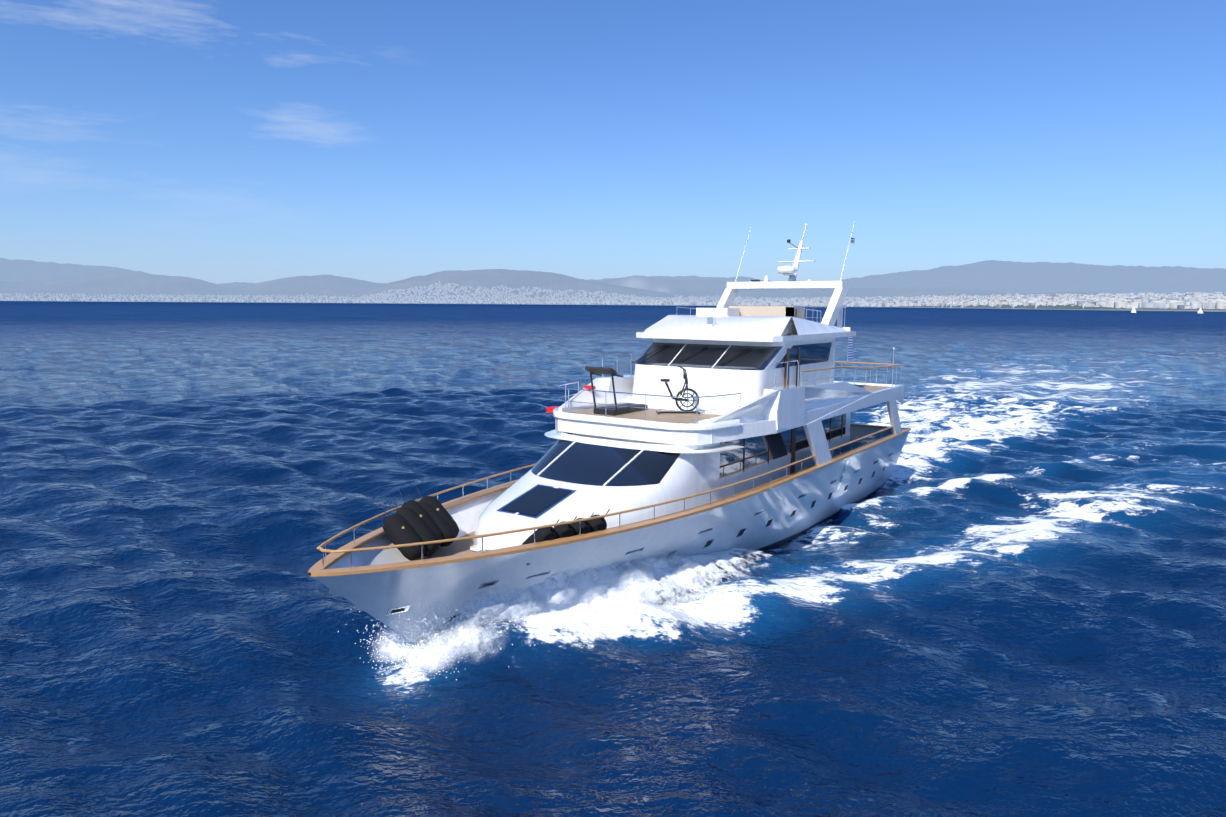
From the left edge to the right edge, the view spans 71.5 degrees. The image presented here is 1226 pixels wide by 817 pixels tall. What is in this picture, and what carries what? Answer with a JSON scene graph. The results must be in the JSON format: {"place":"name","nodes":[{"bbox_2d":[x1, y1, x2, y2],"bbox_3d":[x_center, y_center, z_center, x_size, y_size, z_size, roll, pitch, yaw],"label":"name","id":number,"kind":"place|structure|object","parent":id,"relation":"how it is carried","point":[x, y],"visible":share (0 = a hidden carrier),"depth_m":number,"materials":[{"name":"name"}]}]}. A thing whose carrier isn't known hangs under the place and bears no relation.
{"place":"outdoors","nodes":[
{"label":"outdoors","id":0,"kind":"place"},
{"bbox_2d":[0,258,214,283],"bbox_3d":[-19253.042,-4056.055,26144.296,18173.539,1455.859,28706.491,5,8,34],"label":"hills","id":1,"kind":"structure","parent":0,"point":[18,270],"depth_m":27238.14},
{"bbox_2d":[0,271,386,297],"bbox_3d":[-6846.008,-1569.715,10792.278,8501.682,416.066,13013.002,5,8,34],"label":"hills","id":2,"kind":"structure","parent":0,"point":[122,282],"depth_m":11123.48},
{"bbox_2d":[216,276,768,287],"bbox_3d":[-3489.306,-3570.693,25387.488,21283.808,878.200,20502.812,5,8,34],"label":"hills","id":3,"kind":"structure","parent":0,"point":[691,278],"depth_m":25161.40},
{"bbox_2d":[351,269,677,300],"bbox_3d":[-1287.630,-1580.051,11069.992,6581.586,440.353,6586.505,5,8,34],"label":"hill","id":4,"kind":"structure","parent":0,"point":[490,278],"depth_m":10239.91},
{"bbox_2d":[0,301,1225,816],"bbox_3d":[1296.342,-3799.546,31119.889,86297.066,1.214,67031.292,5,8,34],"label":"sea water","id":5,"kind":"structure","parent":0,"point":[1000,591],"depth_m":21.66,"materials":[{"name":"blue liquid"}]},
{"bbox_2d":[338,578,717,680],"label":"spray droplets","id":6,"kind":"object","parent":5,"relation":"on","point":[429,638],"visible":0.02,"depth_m":17.59,"materials":[{"name":"white liquid"}]},
{"bbox_2d":[370,549,707,675],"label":"sea foam","id":7,"kind":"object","parent":5,"relation":"on","point":[428,653],"depth_m":18.06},
{"bbox_2d":[419,548,771,654],"bbox_3d":[-1.106,4.110,22.223,9.289,1.672,10.700,5,8,34],"label":"bow wave foam","id":8,"kind":"object","parent":5,"relation":"on","point":[727,560],"visible":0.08,"depth_m":20.68,"materials":[{"name":"white"}]},
{"bbox_2d":[308,221,910,647],"bbox_3d":[2.247,-0.610,26.389,6.580,11.530,27.240,5,8,34],"label":"motor yacht","id":9,"kind":"object","parent":5,"relation":"on","point":[724,425],"visible":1,"depth_m":23.50,"materials":[{"name":"white plastic"}]},
{"bbox_2d":[0,296,1225,311],"bbox_3d":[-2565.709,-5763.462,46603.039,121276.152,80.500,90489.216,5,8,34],"label":"coast land","id":10,"kind":"structure","parent":0,"point":[669,305],"depth_m":6839.05,"materials":[{"name":"grey"}]},
{"bbox_2d":[0,281,1225,308],"bbox_3d":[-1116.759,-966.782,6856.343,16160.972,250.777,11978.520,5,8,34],"label":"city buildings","id":11,"kind":"structure","parent":10,"relation":"on","point":[1191,300],"depth_m":7248.68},
{"bbox_2d":[898,304,1225,309],"bbox_3d":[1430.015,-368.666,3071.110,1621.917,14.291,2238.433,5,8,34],"label":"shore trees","id":12,"kind":"object","parent":10,"relation":"on","point":[1068,306],"visible":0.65,"depth_m":2499.16,"materials":[{"name":"grey plant"}]},
{"bbox_2d":[0,0,1225,283],"label":"sky","id":13,"kind":"structure","parent":0,"point":[213,141],"materials":[{"name":"blue"}]},
{"bbox_2d":[601,275,1006,298],"bbox_3d":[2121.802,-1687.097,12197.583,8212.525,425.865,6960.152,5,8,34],"label":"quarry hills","id":14,"kind":"structure","parent":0,"point":[698,288],"depth_m":11457.50,"materials":[{"name":"grey stone"}]},
{"bbox_2d":[897,292,1134,296],"bbox_3d":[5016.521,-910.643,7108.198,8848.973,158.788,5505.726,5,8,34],"label":"hills","id":15,"kind":"structure","parent":0,"point":[1018,293],"depth_m":7931.76,"materials":[{"name":"grey"}]},
{"bbox_2d":[835,260,1225,293],"bbox_3d":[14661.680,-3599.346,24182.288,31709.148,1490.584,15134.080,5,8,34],"label":"hills","id":16,"kind":"structure","parent":0,"point":[1017,277],"depth_m":24895.82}
]}

